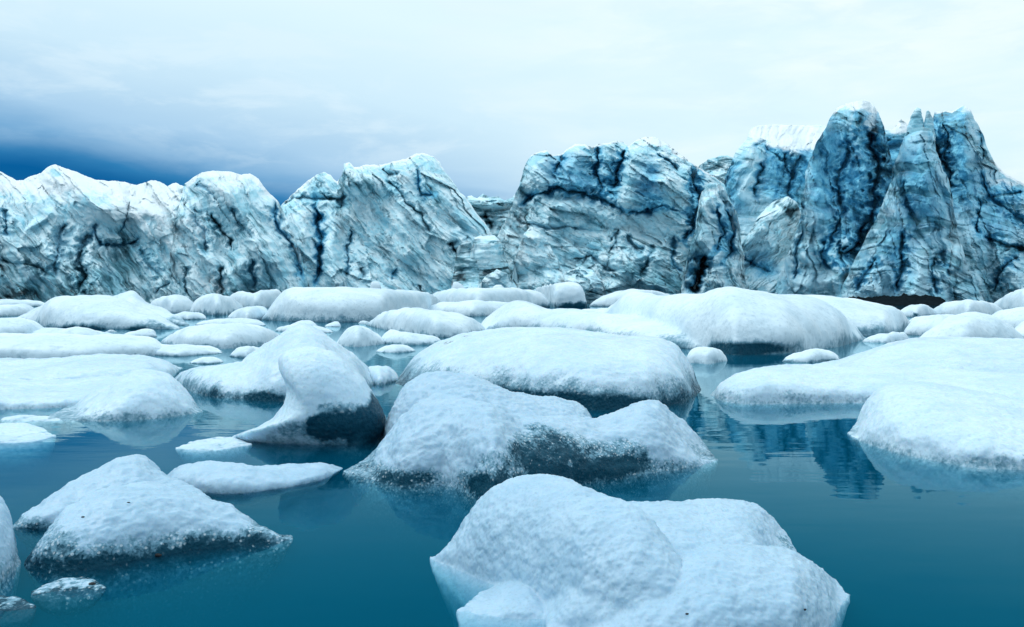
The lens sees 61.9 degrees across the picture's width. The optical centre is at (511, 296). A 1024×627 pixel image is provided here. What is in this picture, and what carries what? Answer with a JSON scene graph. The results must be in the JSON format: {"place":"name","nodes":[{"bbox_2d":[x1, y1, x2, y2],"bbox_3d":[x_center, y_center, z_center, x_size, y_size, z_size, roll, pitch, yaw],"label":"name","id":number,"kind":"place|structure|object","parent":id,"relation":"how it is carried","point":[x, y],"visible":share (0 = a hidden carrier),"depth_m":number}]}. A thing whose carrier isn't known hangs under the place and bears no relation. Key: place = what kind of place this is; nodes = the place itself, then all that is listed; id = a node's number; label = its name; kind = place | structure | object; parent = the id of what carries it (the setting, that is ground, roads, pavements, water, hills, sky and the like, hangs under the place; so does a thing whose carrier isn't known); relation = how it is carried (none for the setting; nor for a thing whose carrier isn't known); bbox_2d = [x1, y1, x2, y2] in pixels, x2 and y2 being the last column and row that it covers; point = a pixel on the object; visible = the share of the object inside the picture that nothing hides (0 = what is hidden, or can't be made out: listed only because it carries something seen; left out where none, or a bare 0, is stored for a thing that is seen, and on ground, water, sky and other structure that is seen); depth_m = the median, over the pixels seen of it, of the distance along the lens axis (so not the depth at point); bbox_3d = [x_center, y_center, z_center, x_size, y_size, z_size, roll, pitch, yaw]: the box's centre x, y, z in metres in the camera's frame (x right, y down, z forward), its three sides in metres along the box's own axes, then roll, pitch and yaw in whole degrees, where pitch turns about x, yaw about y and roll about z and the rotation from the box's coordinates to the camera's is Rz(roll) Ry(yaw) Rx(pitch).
{"place":"outdoors","nodes":[
{"label":"outdoors","id":0,"kind":"place"},
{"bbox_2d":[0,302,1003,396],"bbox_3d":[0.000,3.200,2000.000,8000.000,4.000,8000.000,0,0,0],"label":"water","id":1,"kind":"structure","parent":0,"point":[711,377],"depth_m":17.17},
{"bbox_2d":[0,496,20,596],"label":"growler","id":2,"kind":"object","parent":1,"relation":"on","point":[10,565],"visible":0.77,"depth_m":3.73},
{"bbox_2d":[0,303,33,315],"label":"ice floe","id":3,"kind":"object","parent":1,"relation":"on","point":[15,309],"visible":0.46,"depth_m":54.37},
{"bbox_2d":[0,595,36,626],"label":"ice chunk","id":4,"kind":"object","parent":1,"relation":"on","point":[15,611],"visible":1,"depth_m":3.26},
{"bbox_2d":[0,317,43,333],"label":"ice floe","id":5,"kind":"object","parent":1,"relation":"on","point":[17,325],"visible":0.52,"depth_m":25.14},
{"bbox_2d":[0,299,43,306],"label":"ice floe","id":6,"kind":"object","parent":1,"relation":"on","point":[32,303],"visible":0.42,"depth_m":104.63},
{"bbox_2d":[0,423,55,503],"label":"ice floe","id":7,"kind":"object","parent":1,"relation":"on","point":[26,450],"visible":1,"depth_m":6.90},
{"bbox_2d":[0,415,64,434],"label":"ice floe","id":8,"kind":"object","parent":1,"relation":"on","point":[53,426],"visible":0.57,"depth_m":8.25},
{"bbox_2d":[0,375,120,449],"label":"ice floe","id":9,"kind":"object","parent":1,"relation":"on","point":[43,397],"visible":0.34,"depth_m":9.52},
{"bbox_2d":[31,577,105,615],"bbox_3d":[-1.814,1.244,3.535,0.290,0.118,0.254,0,0,0],"label":"ice chunk","id":10,"kind":"object","parent":1,"relation":"on","point":[67,596],"visible":1,"depth_m":3.47},
{"bbox_2d":[32,327,111,333],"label":"ice floe","id":11,"kind":"object","parent":1,"relation":"on","point":[48,330],"visible":0.12,"depth_m":25.65},
{"bbox_2d":[57,327,100,334],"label":"ice floe","id":12,"kind":"object","parent":1,"relation":"on","point":[80,330],"visible":0.41,"depth_m":24.48},
{"bbox_2d":[0,333,161,358],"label":"ice floe","id":13,"kind":"object","parent":1,"relation":"on","point":[32,345],"visible":0.54,"depth_m":16.71},
{"bbox_2d":[0,353,181,379],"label":"ice floe","id":14,"kind":"object","parent":1,"relation":"on","point":[79,366],"visible":0.48,"depth_m":12.16},
{"bbox_2d":[19,290,188,328],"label":"iceberg","id":15,"kind":"object","parent":1,"relation":"on","point":[131,309],"visible":0.52,"depth_m":33.01},
{"bbox_2d":[0,164,208,302],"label":"ice cliff","id":16,"kind":"structure","parent":1,"relation":"on","point":[65,232],"depth_m":180.11},
{"bbox_2d":[48,369,202,467],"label":"iceberg","id":17,"kind":"object","parent":1,"relation":"on","point":[154,416],"visible":0.91,"depth_m":8.39},
{"bbox_2d":[125,329,156,336],"bbox_3d":[-11.374,1.240,25.986,0.893,0.532,1.460,0,0,-29],"label":"ice chunk","id":18,"kind":"object","parent":1,"relation":"on","point":[147,332],"visible":0.41,"depth_m":25.62},
{"bbox_2d":[13,454,292,626],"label":"growler","id":19,"kind":"object","parent":1,"relation":"on","point":[146,541],"visible":0.96,"depth_m":4.01},
{"bbox_2d":[150,294,192,312],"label":"ice floe","id":20,"kind":"object","parent":1,"relation":"on","point":[174,303],"visible":0.38,"depth_m":65.08},
{"bbox_2d":[155,344,222,355],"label":"ice floe","id":21,"kind":"object","parent":1,"relation":"on","point":[178,350],"visible":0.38,"depth_m":17.65},
{"bbox_2d":[175,311,206,319],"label":"ice floe","id":22,"kind":"object","parent":1,"relation":"on","point":[185,315],"visible":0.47,"depth_m":45.31},
{"bbox_2d":[190,357,222,363],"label":"ice floe","id":23,"kind":"object","parent":1,"relation":"on","point":[207,360],"visible":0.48,"depth_m":15.38},
{"bbox_2d":[175,437,251,463],"bbox_3d":[-2.396,1.293,6.965,0.574,0.224,0.696,0,0,0],"label":"ice floe","id":24,"kind":"object","parent":1,"relation":"on","point":[228,449],"visible":0.76,"depth_m":6.75},
{"bbox_2d":[190,293,243,314],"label":"ice floe","id":25,"kind":"object","parent":1,"relation":"on","point":[213,304],"visible":0.56,"depth_m":57.28},
{"bbox_2d":[161,323,278,348],"bbox_3d":[-7.730,1.177,22.255,3.225,1.057,5.212,0,0,0],"label":"ice floe","id":26,"kind":"object","parent":1,"relation":"on","point":[228,336],"visible":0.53,"depth_m":20.31},
{"bbox_2d":[195,318,265,325],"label":"ice floe","id":27,"kind":"object","parent":1,"relation":"on","point":[239,320],"visible":0.54,"depth_m":35.64},
{"bbox_2d":[168,171,307,300],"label":"ice cliff","id":28,"kind":"structure","parent":1,"relation":"on","point":[243,239],"depth_m":174.56},
{"bbox_2d":[229,346,258,357],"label":"ice floe","id":29,"kind":"object","parent":1,"relation":"on","point":[242,352],"visible":0.47,"depth_m":17.00},
{"bbox_2d":[228,306,267,319],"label":"ice floe","id":30,"kind":"object","parent":1,"relation":"on","point":[255,312],"visible":0.46,"depth_m":44.81},
{"bbox_2d":[168,460,342,505],"bbox_3d":[-1.684,1.206,5.579,1.183,0.277,0.729,0,0,-16],"label":"ice floe","id":31,"kind":"object","parent":1,"relation":"on","point":[237,484],"visible":0.84,"depth_m":5.38},
{"bbox_2d":[230,289,280,307],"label":"ice chunk","id":32,"kind":"object","parent":1,"relation":"on","point":[265,298],"visible":0.5,"depth_m":95.19},
{"bbox_2d":[175,323,373,455],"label":"iceberg","id":33,"kind":"object","parent":1,"relation":"on","point":[249,392],"visible":0.59,"depth_m":10.29},
{"bbox_2d":[291,320,316,325],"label":"ice floe","id":34,"kind":"object","parent":1,"relation":"on","point":[310,322],"visible":0.37,"depth_m":34.61},
{"bbox_2d":[275,324,333,332],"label":"ice floe","id":35,"kind":"object","parent":1,"relation":"on","point":[286,327],"visible":0.2,"depth_m":29.12},
{"bbox_2d":[232,346,386,499],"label":"iceberg","id":36,"kind":"object","parent":1,"relation":"on","point":[330,411],"visible":0.78,"depth_m":6.93},
{"bbox_2d":[325,321,340,326],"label":"ice floe","id":37,"kind":"object","parent":1,"relation":"on","point":[335,324],"visible":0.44,"depth_m":34.38},
{"bbox_2d":[261,287,440,321],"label":"iceberg","id":38,"kind":"object","parent":1,"relation":"on","point":[329,304],"visible":0.56,"depth_m":41.50},
{"bbox_2d":[337,325,384,346],"bbox_3d":[-3.850,1.151,21.554,1.209,0.903,2.362,0,0,0],"label":"ice floe","id":39,"kind":"object","parent":1,"relation":"on","point":[357,336],"visible":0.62,"depth_m":20.85},
{"bbox_2d":[370,281,380,288],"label":"ice chunk","id":40,"kind":"object","parent":1,"relation":"on","point":[375,284],"visible":0.26,"depth_m":133.73},
{"bbox_2d":[369,365,398,404],"bbox_3d":[-1.890,1.251,12.317,0.551,0.510,1.538,0,0,-12],"label":"ice floe","id":41,"kind":"object","parent":1,"relation":"on","point":[381,375],"visible":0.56,"depth_m":11.84},
{"bbox_2d":[281,153,491,294],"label":"ice cliff","id":42,"kind":"structure","parent":1,"relation":"on","point":[413,222],"depth_m":186.45},
{"bbox_2d":[376,344,414,352],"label":"ice floe","id":43,"kind":"object","parent":1,"relation":"on","point":[396,348],"visible":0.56,"depth_m":18.42},
{"bbox_2d":[382,329,439,344],"bbox_3d":[-2.611,1.230,22.311,1.475,0.752,2.093,0,0,-38],"label":"ice floe","id":44,"kind":"object","parent":1,"relation":"on","point":[391,336],"visible":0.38,"depth_m":21.61},
{"bbox_2d":[366,307,485,337],"bbox_3d":[-3.085,1.138,31.489,3.329,1.552,12.623,0,0,-19],"label":"ice floe","id":45,"kind":"object","parent":1,"relation":"on","point":[438,323],"visible":0.48,"depth_m":26.91},
{"bbox_2d":[452,282,463,288],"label":"ice chunk","id":46,"kind":"object","parent":1,"relation":"on","point":[456,285],"visible":0.17,"depth_m":133.99},
{"bbox_2d":[451,241,481,288],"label":"ice block","id":47,"kind":"structure","parent":1,"relation":"on","point":[466,275],"depth_m":172.41},
{"bbox_2d":[429,300,507,315],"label":"ice floe","id":48,"kind":"object","parent":1,"relation":"on","point":[475,308],"visible":0.3,"depth_m":54.08},
{"bbox_2d":[470,234,510,279],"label":"ice block","id":49,"kind":"structure","parent":1,"relation":"on","point":[487,253],"depth_m":171.22},
{"bbox_2d":[466,194,514,236],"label":"ice block","id":50,"kind":"structure","parent":1,"relation":"on","point":[492,212],"depth_m":224.65},
{"bbox_2d":[433,287,549,306],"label":"ice floe","id":51,"kind":"object","parent":1,"relation":"on","point":[500,294],"visible":0.53,"depth_m":92.12},
{"bbox_2d":[477,269,516,287],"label":"ice block","id":52,"kind":"structure","parent":1,"relation":"on","point":[496,277],"depth_m":158.03},
{"bbox_2d":[342,371,717,571],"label":"iceberg","id":53,"kind":"object","parent":1,"relation":"on","point":[437,463],"visible":0.63,"depth_m":5.64},
{"bbox_2d":[512,226,564,289],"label":"ice block","id":54,"kind":"structure","parent":1,"relation":"on","point":[536,264],"depth_m":165.12},
{"bbox_2d":[395,327,701,420],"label":"iceberg","id":55,"kind":"object","parent":1,"relation":"on","point":[596,374],"visible":0.62,"depth_m":9.97},
{"bbox_2d":[534,281,586,306],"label":"iceberg","id":56,"kind":"object","parent":1,"relation":"on","point":[567,294],"visible":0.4,"depth_m":100.35},
{"bbox_2d":[563,267,606,302],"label":"ice block","id":57,"kind":"structure","parent":1,"relation":"on","point":[589,281],"depth_m":161.62},
{"bbox_2d":[582,308,606,312],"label":"ice floe","id":58,"kind":"object","parent":1,"relation":"on","point":[600,310],"visible":0.03,"depth_m":40.55},
{"bbox_2d":[590,289,669,306],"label":"ice floe","id":59,"kind":"object","parent":1,"relation":"on","point":[608,300],"visible":0.24,"depth_m":105.91},
{"bbox_2d":[430,474,849,626],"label":"growler","id":60,"kind":"object","parent":1,"relation":"on","point":[541,550],"visible":1,"depth_m":3.25},
{"bbox_2d":[481,286,909,354],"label":"iceberg","id":61,"kind":"object","parent":1,"relation":"on","point":[733,320],"visible":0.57,"depth_m":20.95},
{"bbox_2d":[687,347,726,363],"bbox_3d":[3.606,1.213,15.933,0.646,0.585,1.389,0,0,32],"label":"ice chunk","id":62,"kind":"object","parent":1,"relation":"on","point":[704,355],"visible":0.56,"depth_m":15.46},
{"bbox_2d":[699,155,732,183],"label":"ice ridge","id":63,"kind":"structure","parent":1,"relation":"on","point":[718,167],"depth_m":232.47},
{"bbox_2d":[742,196,800,292],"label":"ice buttress","id":64,"kind":"structure","parent":1,"relation":"in","point":[766,243],"depth_m":185.98},
{"bbox_2d":[724,125,825,244],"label":"ice tower","id":65,"kind":"structure","parent":1,"relation":"on","point":[768,165],"depth_m":214.27},
{"bbox_2d":[782,348,839,361],"bbox_3d":[5.689,1.240,16.244,1.626,0.523,0.772,0,0,-39],"label":"ice chunk","id":66,"kind":"object","parent":1,"relation":"on","point":[816,355],"visible":0.46,"depth_m":15.82},
{"bbox_2d":[774,100,892,296],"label":"ice tower","id":67,"kind":"structure","parent":1,"relation":"on","point":[848,173],"depth_m":179.40},
{"bbox_2d":[710,336,1023,451],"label":"ice floe","id":68,"kind":"object","parent":1,"relation":"on","point":[818,405],"visible":0.69,"depth_m":9.86},
{"bbox_2d":[862,332,908,342],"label":"ice floe","id":69,"kind":"object","parent":1,"relation":"on","point":[887,337],"visible":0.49,"depth_m":22.69},
{"bbox_2d":[885,120,907,165],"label":"ice ridge","id":70,"kind":"structure","parent":1,"relation":"on","point":[895,136],"depth_m":218.41},
{"bbox_2d":[836,107,984,301],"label":"ice tower","id":71,"kind":"structure","parent":1,"relation":"on","point":[912,245],"depth_m":169.00},
{"bbox_2d":[901,304,936,316],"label":"ice floe","id":72,"kind":"object","parent":1,"relation":"on","point":[918,310],"visible":0.58,"depth_m":51.45},
{"bbox_2d":[904,314,952,335],"bbox_3d":[13.790,1.181,27.393,2.224,1.256,4.067,0,0,29],"label":"ice floe","id":73,"kind":"object","parent":1,"relation":"on","point":[920,325],"visible":0.22,"depth_m":26.60},
{"bbox_2d":[847,381,1023,564],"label":"iceberg","id":74,"kind":"object","parent":1,"relation":"on","point":[942,465],"visible":1,"depth_m":6.23},
{"bbox_2d":[934,299,1002,314],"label":"ice floe","id":75,"kind":"object","parent":1,"relation":"on","point":[962,306],"visible":0.44,"depth_m":52.84},
{"bbox_2d":[920,312,1023,338],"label":"iceberg","id":76,"kind":"object","parent":1,"relation":"on","point":[973,324],"visible":0.51,"depth_m":21.56},
{"bbox_2d":[933,105,1023,302],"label":"ice tower","id":77,"kind":"structure","parent":1,"relation":"on","point":[987,192],"depth_m":188.87},
{"bbox_2d":[992,307,1023,327],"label":"ice floe","id":78,"kind":"object","parent":1,"relation":"on","point":[1014,317],"visible":0.3,"depth_m":32.16},
{"bbox_2d":[994,288,1023,309],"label":"ice floe","id":79,"kind":"object","parent":1,"relation":"on","point":[1014,299],"visible":0.5,"depth_m":78.85},
{"bbox_2d":[1015,321,1023,336],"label":"ice floe","id":80,"kind":"object","parent":1,"relation":"on","point":[1019,328],"visible":0.25,"depth_m":24.12},
{"bbox_2d":[0,0,1023,205],"label":"sky","id":81,"kind":"structure","parent":0,"point":[284,94]},
{"bbox_2d":[6,389,1023,626],"bbox_3d":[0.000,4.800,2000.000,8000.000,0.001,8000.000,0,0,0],"label":"lake bed","id":82,"kind":"object","parent":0,"point":[826,509],"depth_m":15.90},
{"bbox_2d":[497,137,731,294],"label":"ice cliff","id":83,"kind":"structure","parent":82,"relation":"on","point":[617,215],"depth_m":183.84},
{"bbox_2d":[681,182,747,293],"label":"ice buttress","id":84,"kind":"structure","parent":82,"relation":"on","point":[715,257],"depth_m":171.33},
{"bbox_2d":[848,293,944,305],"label":"mud bank","id":85,"kind":"structure","parent":0,"point":[903,299],"depth_m":120.85}
]}

